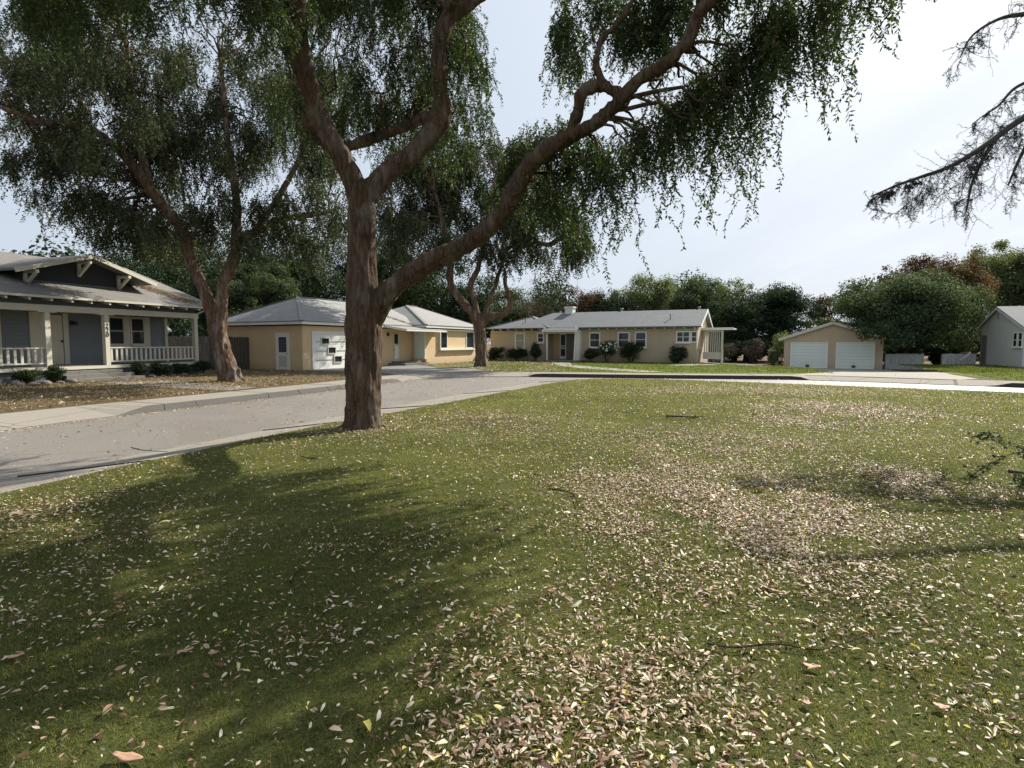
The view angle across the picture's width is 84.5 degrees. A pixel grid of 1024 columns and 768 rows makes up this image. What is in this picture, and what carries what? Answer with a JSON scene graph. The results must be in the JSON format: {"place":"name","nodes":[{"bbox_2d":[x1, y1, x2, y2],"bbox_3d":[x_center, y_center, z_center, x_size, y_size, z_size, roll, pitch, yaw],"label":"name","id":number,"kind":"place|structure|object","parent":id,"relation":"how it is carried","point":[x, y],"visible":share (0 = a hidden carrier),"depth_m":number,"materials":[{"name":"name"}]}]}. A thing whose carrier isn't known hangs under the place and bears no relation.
{"place":"outdoors","nodes":[
{"label":"outdoors","id":0,"kind":"place"},
{"bbox_2d":[105,380,256,389],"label":"bungalow path","id":1,"kind":"structure","parent":0,"point":[183,385],"depth_m":21.17,"materials":[{"name":"grey concrete"}]},
{"bbox_2d":[311,365,489,374],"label":"driveway","id":2,"kind":"structure","parent":0,"point":[400,370],"depth_m":32.70,"materials":[{"name":"grey concrete"}]},
{"bbox_2d":[0,353,1015,413],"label":"yard","id":3,"kind":"structure","parent":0,"point":[764,361],"depth_m":20.28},
{"bbox_2d":[9,366,43,383],"bbox_3d":[-18.747,-0.319,21.756,0.907,0.760,1.107,0,4,0],"label":"shrub","id":4,"kind":"object","parent":3,"relation":"on","point":[26,376],"visible":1,"depth_m":21.59,"materials":[{"name":"green plant"}]},
{"bbox_2d":[2,233,89,257],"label":"broadleaf tree","id":5,"kind":"object","parent":3,"relation":"on","point":[55,252],"visible":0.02,"depth_m":48.35,"materials":[{"name":"green plant"}]},
{"bbox_2d":[41,363,68,382],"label":"shrub","id":6,"kind":"object","parent":3,"relation":"on","point":[54,372],"visible":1,"depth_m":22.62,"materials":[{"name":"green plant"}]},
{"bbox_2d":[0,251,203,384],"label":"porch bungalow","id":7,"kind":"object","parent":3,"relation":"on","point":[89,318],"visible":0.95,"depth_m":25.52,"materials":[{"name":"blue paint"}]},
{"bbox_2d":[50,315,72,364],"bbox_3d":[-20.472,-1.979,25.418,0.130,2.260,1.050,1,4,18],"label":"door","id":8,"kind":"structure","parent":7,"relation":"in","point":[55,320],"depth_m":25.38,"materials":[{"name":"beige paint"}]},
{"bbox_2d":[109,316,127,346],"bbox_3d":[-19.638,-2.607,27.993,0.130,1.500,0.970,1,4,18],"label":"window","id":9,"kind":"structure","parent":7,"relation":"in","point":[117,332],"depth_m":28.06,"materials":[{"name":"beige paint"}]},
{"bbox_2d":[129,317,147,346],"bbox_3d":[-19.299,-2.685,29.058,0.130,1.500,0.930,1,4,18],"label":"window","id":10,"kind":"structure","parent":7,"relation":"in","point":[137,330],"depth_m":29.08,"materials":[{"name":"beige paint"}]},
{"bbox_2d":[137,286,200,304],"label":"roof leaves","id":11,"kind":"object","parent":7,"relation":"on","point":[170,294],"visible":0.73,"depth_m":29.71,"materials":[{"name":"brown plant"}]},
{"bbox_2d":[130,361,148,374],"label":"shrub","id":12,"kind":"object","parent":3,"relation":"on","point":[139,368],"visible":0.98,"depth_m":26.01,"materials":[{"name":"green plant"}]},
{"bbox_2d":[76,246,210,336],"bbox_3d":[-33.756,-7.452,51.747,12.422,11.034,9.335,-2,5,-31],"label":"broadleaf tree","id":13,"kind":"object","parent":3,"relation":"on","point":[160,278],"visible":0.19,"depth_m":51.73,"materials":[{"name":"green plant"}]},
{"bbox_2d":[148,362,173,375],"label":"shrub","id":14,"kind":"object","parent":3,"relation":"on","point":[159,368],"visible":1,"depth_m":27.14,"materials":[{"name":"green plant"}]},
{"bbox_2d":[103,247,225,336],"bbox_3d":[-35.410,-8.676,59.259,10.629,12.376,9.729,0,4,0],"label":"broadleaf tree","id":15,"kind":"object","parent":3,"relation":"on","point":[175,271],"visible":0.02,"depth_m":57.84,"materials":[{"name":"green plant"}]},
{"bbox_2d":[0,369,339,409],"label":"yard leaves","id":16,"kind":"object","parent":3,"relation":"on","point":[86,386],"visible":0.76,"depth_m":20.34,"materials":[{"name":"brown plant"}]},
{"bbox_2d":[0,370,340,411],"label":"yard grass","id":17,"kind":"structure","parent":3,"relation":"on","point":[151,387],"depth_m":20.62,"materials":[{"name":"green plant"}]},
{"bbox_2d":[0,0,360,382],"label":"weeping elm tree","id":18,"kind":"object","parent":3,"relation":"on","point":[75,147],"visible":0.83,"depth_m":23.04,"materials":[{"name":"green plant"}]},
{"bbox_2d":[172,361,192,373],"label":"shrub","id":19,"kind":"object","parent":3,"relation":"on","point":[182,368],"visible":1,"depth_m":28.23,"materials":[{"name":"green plant"}]},
{"bbox_2d":[167,318,200,336],"bbox_3d":[-22.679,-3.502,36.800,4.643,4.922,4.039,0,4,0],"label":"shrub","id":20,"kind":"object","parent":3,"relation":"on","point":[175,326],"visible":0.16,"depth_m":36.36,"materials":[{"name":"green plant"}]},
{"bbox_2d":[168,336,209,369],"bbox_3d":[-20.687,-1.672,32.847,5.592,2.270,0.166,-1,4,-12],"label":"board fence","id":21,"kind":"object","parent":3,"relation":"on","point":[203,344],"visible":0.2,"depth_m":33.12,"materials":[{"name":"brown wood"}]},
{"bbox_2d":[125,194,263,352],"bbox_3d":[-34.450,-11.665,61.906,11.589,18.001,13.687,2,5,26],"label":"broadleaf tree","id":22,"kind":"object","parent":3,"relation":"on","point":[176,210],"visible":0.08,"depth_m":60.37,"materials":[{"name":"green plant"}]},
{"bbox_2d":[192,360,214,373],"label":"shrub","id":23,"kind":"object","parent":3,"relation":"on","point":[202,365],"visible":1,"depth_m":29.49,"materials":[{"name":"green plant"}]},
{"bbox_2d":[170,262,244,360],"bbox_3d":[-26.424,-6.366,49.557,7.009,9.179,6.382,0,4,0],"label":"broadleaf tree","id":24,"kind":"object","parent":3,"relation":"on","point":[208,275],"visible":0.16,"depth_m":48.39,"materials":[{"name":"green plant"}]},
{"bbox_2d":[208,336,249,369],"bbox_3d":[-17.097,-1.770,34.135,2.372,2.218,0.166,-3,5,-37],"label":"board fence","id":25,"kind":"object","parent":3,"relation":"on","point":[239,348],"visible":0.43,"depth_m":34.38,"materials":[{"name":"brown wood"}]},
{"bbox_2d":[207,262,301,314],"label":"broadleaf tree","id":26,"kind":"object","parent":3,"relation":"on","point":[261,291],"visible":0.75,"depth_m":46.28,"materials":[{"name":"green plant"}]},
{"bbox_2d":[204,242,341,311],"bbox_3d":[-27.770,-9.921,65.443,11.470,13.989,15.694,2,5,27],"label":"broadleaf tree","id":27,"kind":"object","parent":3,"relation":"on","point":[236,274],"visible":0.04,"depth_m":61.99,"materials":[{"name":"green plant"}]},
{"bbox_2d":[251,236,345,300],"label":"broadleaf tree","id":28,"kind":"object","parent":3,"relation":"on","point":[314,289],"visible":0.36,"depth_m":57.28,"materials":[{"name":"green plant"}]},
{"bbox_2d":[227,296,475,369],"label":"stucco house","id":29,"kind":"structure","parent":3,"relation":"on","point":[300,333],"depth_m":35.73,"materials":[{"name":"beige paint"}]},
{"bbox_2d":[275,333,289,369],"bbox_3d":[-13.648,-1.935,33.493,1.080,2.200,0.090,2,5,24],"label":"door","id":30,"kind":"structure","parent":29,"relation":"in","point":[282,341],"depth_m":33.49,"materials":[{"name":"white paint"}]},
{"bbox_2d":[311,331,344,369],"bbox_3d":[-10.863,-2.152,35.790,0.110,2.300,4.980,2,5,24],"label":"garage door","id":31,"kind":"structure","parent":29,"relation":"in","point":[328,348],"depth_m":34.72,"materials":[{"name":"white paint"}]},
{"bbox_2d":[393,333,399,360],"bbox_3d":[-8.410,-2.704,41.106,0.100,2.070,0.730,2,5,24],"label":"door","id":32,"kind":"structure","parent":29,"relation":"in","point":[396,339],"depth_m":41.08,"materials":[{"name":"beige paint"}]},
{"bbox_2d":[326,236,425,308],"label":"broadleaf tree","id":33,"kind":"object","parent":3,"relation":"on","point":[381,264],"visible":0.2,"depth_m":61.48,"materials":[{"name":"green plant"}]},
{"bbox_2d":[394,231,503,317],"bbox_3d":[-7.240,-9.557,60.746,13.354,13.984,13.820,0,4,0],"label":"broadleaf tree","id":34,"kind":"object","parent":3,"relation":"on","point":[440,293],"visible":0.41,"depth_m":58.68,"materials":[{"name":"green plant"}]},
{"bbox_2d":[443,279,501,335],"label":"broadleaf tree","id":35,"kind":"object","parent":3,"relation":"on","point":[463,316],"visible":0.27,"depth_m":58.67,"materials":[{"name":"green plant"}]},
{"bbox_2d":[370,121,599,366],"bbox_3d":[-2.538,-10.071,39.010,16.809,18.189,10.958,0,4,0],"label":"weeping elm tree","id":36,"kind":"object","parent":3,"relation":"on","point":[405,222],"visible":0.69,"depth_m":37.44,"materials":[{"name":"green plant"}]},
{"bbox_2d":[421,360,564,371],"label":"yard leaves","id":37,"kind":"object","parent":3,"relation":"on","point":[505,366],"visible":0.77,"depth_m":39.04,"materials":[{"name":"brown plant"}]},
{"bbox_2d":[467,287,537,343],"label":"broadleaf tree","id":38,"kind":"object","parent":3,"relation":"on","point":[511,316],"visible":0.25,"depth_m":64.46,"materials":[{"name":"green plant"}]},
{"bbox_2d":[494,278,563,318],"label":"tree","id":39,"kind":"object","parent":3,"relation":"on","point":[531,306],"visible":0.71,"depth_m":63.20,"materials":[{"name":"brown plant"}]},
{"bbox_2d":[526,277,564,317],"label":"broadleaf tree","id":40,"kind":"object","parent":3,"relation":"on","point":[545,309],"visible":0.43,"depth_m":68.56,"materials":[{"name":"green plant"}]},
{"bbox_2d":[530,270,580,314],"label":"broadleaf tree","id":41,"kind":"object","parent":3,"relation":"on","point":[560,305],"visible":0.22,"depth_m":81.21,"materials":[{"name":"green plant"}]},
{"bbox_2d":[559,284,607,312],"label":"broadleaf tree","id":42,"kind":"object","parent":3,"relation":"on","point":[584,302],"visible":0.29,"depth_m":65.30,"materials":[{"name":"green plant"}]},
{"bbox_2d":[485,280,736,363],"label":"stucco house","id":43,"kind":"structure","parent":3,"relation":"on","point":[570,334],"depth_m":48.18,"materials":[{"name":"beige paint"}]},
{"bbox_2d":[566,334,573,358],"bbox_3d":[5.314,-3.369,50.527,0.920,2.310,0.060,2,5,26],"label":"door","id":44,"kind":"structure","parent":43,"relation":"in","point":[569,337],"depth_m":50.54,"materials":[{"name":"grey wood"}]},
{"bbox_2d":[588,332,599,348],"bbox_3d":[7.068,-3.729,48.173,1.090,1.390,0.110,2,5,26],"label":"window","id":45,"kind":"structure","parent":43,"relation":"in","point":[594,337],"depth_m":48.20,"materials":[{"name":"white paint"}]},
{"bbox_2d":[635,331,646,348],"bbox_3d":[10.607,-3.629,46.446,1.090,1.400,0.110,2,5,26],"label":"window","id":46,"kind":"structure","parent":43,"relation":"in","point":[640,336],"depth_m":46.41,"materials":[{"name":"white paint"}]},
{"bbox_2d":[675,331,690,343],"bbox_3d":[13.653,-3.730,44.945,1.210,1.000,0.110,2,5,26],"label":"window","id":47,"kind":"structure","parent":43,"relation":"in","point":[682,337],"depth_m":44.96,"materials":[{"name":"white paint"}]},
{"bbox_2d":[587,291,642,311],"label":"broadleaf tree","id":48,"kind":"object","parent":3,"relation":"on","point":[612,303],"visible":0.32,"depth_m":64.59,"materials":[{"name":"green plant"}]},
{"bbox_2d":[607,271,680,310],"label":"broadleaf tree","id":49,"kind":"object","parent":3,"relation":"on","point":[650,298],"visible":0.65,"depth_m":68.56,"materials":[{"name":"green plant"}]},
{"bbox_2d":[658,273,735,327],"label":"broadleaf tree","id":50,"kind":"object","parent":3,"relation":"on","point":[691,296],"visible":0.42,"depth_m":69.86,"materials":[{"name":"green plant"}]},
{"bbox_2d":[717,343,738,362],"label":"shrub","id":51,"kind":"object","parent":3,"relation":"on","point":[729,351],"visible":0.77,"depth_m":55.96,"materials":[{"name":"brown plant"}]},
{"bbox_2d":[707,277,753,357],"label":"broadleaf tree","id":52,"kind":"object","parent":3,"relation":"on","point":[741,291],"visible":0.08,"depth_m":72.77,"materials":[{"name":"green plant"}]},
{"bbox_2d":[706,298,773,360],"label":"broadleaf tree","id":53,"kind":"object","parent":3,"relation":"on","point":[732,315],"visible":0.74,"depth_m":59.52,"materials":[{"name":"green plant"}]},
{"bbox_2d":[708,333,775,360],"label":"broadleaf tree","id":54,"kind":"object","parent":3,"relation":"on","point":[768,340],"visible":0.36,"depth_m":58.08,"materials":[{"name":"green plant"}]},
{"bbox_2d":[740,338,765,362],"bbox_3d":[23.744,-3.283,55.459,2.197,2.577,1.936,0,4,0],"label":"shrub","id":55,"kind":"object","parent":3,"relation":"on","point":[755,350],"visible":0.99,"depth_m":55.23,"materials":[{"name":"brown plant"}]},
{"bbox_2d":[767,330,788,363],"bbox_3d":[25.321,-3.428,52.676,2.445,3.270,2.769,0,4,0],"label":"shrub","id":56,"kind":"object","parent":3,"relation":"on","point":[779,346],"visible":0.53,"depth_m":52.48,"materials":[{"name":"green plant"}]},
{"bbox_2d":[735,281,825,360],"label":"broadleaf tree","id":57,"kind":"object","parent":3,"relation":"on","point":[783,304],"visible":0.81,"depth_m":61.01,"materials":[{"name":"green plant"}]},
{"bbox_2d":[806,293,840,328],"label":"broadleaf tree","id":58,"kind":"object","parent":3,"relation":"on","point":[828,313],"visible":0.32,"depth_m":65.06,"materials":[{"name":"green plant"}]},
{"bbox_2d":[805,315,846,329],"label":"broadleaf tree","id":59,"kind":"object","parent":3,"relation":"on","point":[824,321],"visible":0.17,"depth_m":57.68,"materials":[{"name":"green plant"}]},
{"bbox_2d":[778,322,886,368],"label":"double garage","id":60,"kind":"structure","parent":3,"relation":"on","point":[831,345],"depth_m":44.08,"materials":[{"name":"paint"}]},
{"bbox_2d":[790,342,827,367],"bbox_3d":[23.681,-2.246,44.946,2.650,2.160,0.090,2,5,30],"label":"garage door","id":61,"kind":"structure","parent":60,"relation":"in","point":[817,357],"depth_m":44.90,"materials":[{"name":"paint"}]},
{"bbox_2d":[835,342,874,368],"bbox_3d":[26.387,-2.130,43.345,2.570,2.160,0.100,2,5,30],"label":"garage door","id":62,"kind":"structure","parent":60,"relation":"in","point":[867,349],"depth_m":43.32,"materials":[{"name":"paint"}]},
{"bbox_2d":[884,354,923,369],"bbox_3d":[29.822,-1.588,42.864,2.652,1.450,0.166,1,4,9],"label":"board fence","id":63,"kind":"object","parent":3,"relation":"on","point":[892,361],"visible":0.83,"depth_m":42.79,"materials":[{"name":"white wood"}]},
{"bbox_2d":[825,266,1002,353],"bbox_3d":[31.519,-5.152,44.670,14.332,8.305,11.144,0,4,0],"label":"garage tree","id":64,"kind":"object","parent":3,"relation":"on","point":[903,311],"visible":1,"depth_m":41.56,"materials":[{"name":"green plant"}]},
{"bbox_2d":[877,251,970,284],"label":"broadleaf tree","id":65,"kind":"object","parent":3,"relation":"on","point":[913,265],"visible":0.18,"depth_m":56.28,"materials":[{"name":"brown plant"}]},
{"bbox_2d":[917,340,953,365],"bbox_3d":[35.090,-2.503,46.738,2.692,2.291,2.763,-3,5,-36],"label":"shrub","id":66,"kind":"object","parent":3,"relation":"on","point":[932,353],"visible":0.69,"depth_m":46.03,"materials":[{"name":"green plant"}]},
{"bbox_2d":[914,251,1001,304],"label":"broadleaf tree","id":67,"kind":"object","parent":3,"relation":"on","point":[983,280],"visible":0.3,"depth_m":53.90,"materials":[{"name":"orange plant"}]},
{"bbox_2d":[941,354,975,369],"bbox_3d":[33.488,-1.554,42.273,2.372,1.467,0.166,0,4,5],"label":"board fence","id":68,"kind":"object","parent":3,"relation":"on","point":[950,359],"visible":0.63,"depth_m":42.18,"materials":[{"name":"white wood"}]},
{"bbox_2d":[947,339,980,361],"bbox_3d":[38.751,-2.967,48.081,4.169,3.026,4.138,0,4,0],"label":"shrub","id":69,"kind":"object","parent":3,"relation":"on","point":[976,351],"visible":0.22,"depth_m":47.21,"materials":[{"name":"green plant"}]},
{"bbox_2d":[955,239,1023,313],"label":"broadleaf tree","id":70,"kind":"object","parent":3,"relation":"on","point":[999,265],"visible":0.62,"depth_m":72.29,"materials":[{"name":"green plant"}]},
{"bbox_2d":[959,306,1023,371],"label":"gabled house","id":71,"kind":"structure","parent":3,"relation":"on","point":[1002,335],"depth_m":39.52,"materials":[{"name":"grey paint"}]},
{"bbox_2d":[979,335,987,363],"bbox_3d":[35.071,-2.558,41.864,0.070,2.130,0.890,1,4,16],"label":"door","id":72,"kind":"structure","parent":71,"relation":"in","point":[984,338],"depth_m":41.84,"materials":[{"name":"grey wood"}]},
{"bbox_2d":[1000,245,1023,305],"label":"broadleaf tree","id":73,"kind":"object","parent":3,"relation":"on","point":[1016,301],"visible":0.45,"depth_m":71.36,"materials":[{"name":"green plant"}]},
{"bbox_2d":[0,378,1023,767],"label":"lawn","id":74,"kind":"structure","parent":0,"point":[342,682],"depth_m":3.46,"materials":[{"name":"plant"}]},
{"bbox_2d":[112,751,142,761],"bbox_3d":[-1.467,1.422,2.150,0.130,0.018,0.047,1,4,11],"label":"bark flake","id":75,"kind":"object","parent":74,"relation":"on","point":[126,756],"visible":1,"depth_m":2.15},
{"bbox_2d":[0,0,935,431],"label":"weeping elm tree","id":76,"kind":"object","parent":74,"relation":"on","point":[716,90],"visible":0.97,"depth_m":9.27,"materials":[{"name":"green plant"}]},
{"bbox_2d":[0,513,1023,767],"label":"fallen leaves","id":77,"kind":"object","parent":74,"relation":"on","point":[624,713],"visible":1,"depth_m":2.93,"materials":[{"name":"beige plant"}]},
{"bbox_2d":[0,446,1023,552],"bbox_3d":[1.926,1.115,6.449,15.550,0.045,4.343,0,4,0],"label":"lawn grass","id":78,"kind":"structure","parent":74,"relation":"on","point":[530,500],"depth_m":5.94,"materials":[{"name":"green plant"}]},
{"bbox_2d":[0,421,1023,520],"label":"fallen leaves","id":79,"kind":"object","parent":74,"relation":"on","point":[683,497],"visible":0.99,"depth_m":6.51,"materials":[{"name":"beige plant"}]},
{"bbox_2d":[210,402,1023,447],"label":"lawn grass","id":80,"kind":"structure","parent":74,"relation":"on","point":[795,412],"depth_m":11.03,"materials":[{"name":"green plant"}]},
{"bbox_2d":[329,378,1023,423],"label":"fallen leaves","id":81,"kind":"object","parent":74,"relation":"on","point":[794,408],"visible":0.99,"depth_m":13.72,"materials":[{"name":"beige plant"}]},
{"bbox_2d":[447,378,1023,402],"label":"lawn grass","id":82,"kind":"structure","parent":74,"relation":"on","point":[739,384],"depth_m":17.79,"materials":[{"name":"green plant"}]},
{"bbox_2d":[707,633,871,652],"bbox_3d":[1.501,1.365,2.943,0.942,0.020,0.154,0,4,-6],"label":"fallen twig","id":83,"kind":"object","parent":74,"relation":"on","point":[725,646],"visible":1,"depth_m":2.93,"materials":[{"name":"brown wood"}]},
{"bbox_2d":[862,0,1023,245],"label":"thorny tree","id":84,"kind":"object","parent":74,"relation":"on","point":[988,144],"visible":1,"depth_m":9.82,"materials":[{"name":"brown plant"}]},
{"bbox_2d":[958,452,1023,488],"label":"leafy sprout","id":85,"kind":"object","parent":74,"relation":"on","point":[972,476],"visible":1,"depth_m":5.91,"materials":[{"name":"green plant"}]},
{"bbox_2d":[967,428,1023,461],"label":"leafy sprout","id":86,"kind":"object","parent":74,"relation":"on","point":[978,436],"visible":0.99,"depth_m":6.17,"materials":[{"name":"green plant"}]},
{"bbox_2d":[0,377,1023,480],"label":"road","id":87,"kind":"structure","parent":0,"point":[201,421],"depth_m":12.35,"materials":[{"name":"grey asphalt"}]},
{"bbox_2d":[0,378,445,432],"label":"fallen leaves","id":88,"kind":"object","parent":87,"relation":"on","point":[187,408],"visible":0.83,"depth_m":14.65,"materials":[{"name":"brown plant"}]},
{"bbox_2d":[0,377,460,430],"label":"kerb face","id":89,"kind":"object","parent":87,"relation":"on","point":[179,405],"visible":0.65,"depth_m":16.41},
{"bbox_2d":[0,380,570,492],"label":"gutter strip","id":90,"kind":"object","parent":87,"relation":"on","point":[7,485],"visible":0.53,"depth_m":9.07,"materials":[{"name":"grey concrete"}]},
{"bbox_2d":[17,379,581,476],"bbox_3d":[-2.065,0.497,16.252,2.093,0.170,19.852,2,5,25],"label":"gutter joint","id":91,"kind":"object","parent":90,"relation":"on","point":[263,430],"visible":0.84,"depth_m":7.64,"materials":[{"name":"grey concrete"}]},
{"bbox_2d":[3,377,1022,476],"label":"fallen leaves","id":92,"kind":"object","parent":87,"relation":"on","point":[342,398],"visible":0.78,"depth_m":15.12,"materials":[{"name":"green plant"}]},
{"bbox_2d":[481,374,1023,387],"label":"painted kerb face","id":93,"kind":"object","parent":87,"relation":"on","point":[1016,385],"visible":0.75,"depth_m":27.79},
{"bbox_2d":[0,372,1023,429],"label":"sidewalk","id":94,"kind":"structure","parent":0,"point":[32,418],"depth_m":18.41,"materials":[{"name":"grey concrete"}]},
{"bbox_2d":[0,0,1023,343],"label":"sky","id":95,"kind":"structure","parent":0,"point":[814,234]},
{"bbox_2d":[552,362,660,371],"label":"front path","id":96,"kind":"structure","parent":0,"point":[569,365],"depth_m":36.43,"materials":[{"name":"concrete"}]},
{"bbox_2d":[465,360,832,373],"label":"front lawn","id":97,"kind":"structure","parent":0,"point":[650,368],"depth_m":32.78,"materials":[{"name":"green plant"}]},
{"bbox_2d":[428,360,557,371],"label":"patchy grass","id":98,"kind":"structure","parent":97,"relation":"on","point":[461,366],"depth_m":38.18,"materials":[{"name":"green plant"}]},
{"bbox_2d":[487,346,505,360],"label":"shrub","id":99,"kind":"object","parent":97,"relation":"on","point":[494,353],"visible":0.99,"depth_m":51.21,"materials":[{"name":"green plant"}]},
{"bbox_2d":[505,347,527,360],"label":"shrub","id":100,"kind":"object","parent":97,"relation":"on","point":[514,354],"visible":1,"depth_m":50.46,"materials":[{"name":"green plant"}]},
{"bbox_2d":[594,340,617,361],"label":"shrub","id":101,"kind":"object","parent":97,"relation":"on","point":[607,348],"visible":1,"depth_m":46.55,"materials":[{"name":"green plant"}]},
{"bbox_2d":[618,340,643,362],"bbox_3d":[9.710,-2.671,45.844,2.330,1.957,2.631,0,4,0],"label":"shrub","id":102,"kind":"object","parent":97,"relation":"on","point":[629,349],"visible":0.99,"depth_m":45.69,"materials":[{"name":"green plant"}]},
{"bbox_2d":[669,345,688,362],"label":"shrub","id":103,"kind":"object","parent":97,"relation":"on","point":[677,356],"visible":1,"depth_m":44.28,"materials":[{"name":"green plant"}]},
{"bbox_2d":[793,368,975,379],"bbox_3d":[21.513,-0.752,34.932,8.044,0.400,20.977,2,5,25],"label":"garage apron","id":104,"kind":"object","parent":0,"point":[879,373],"visible":0.87,"depth_m":28.43,"materials":[{"name":"concrete"}]},
{"bbox_2d":[896,364,1023,380],"bbox_3d":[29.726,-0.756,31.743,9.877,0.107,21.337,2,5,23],"label":"yard grass","id":105,"kind":"structure","parent":0,"point":[956,368],"depth_m":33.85,"materials":[{"name":"green plant"}]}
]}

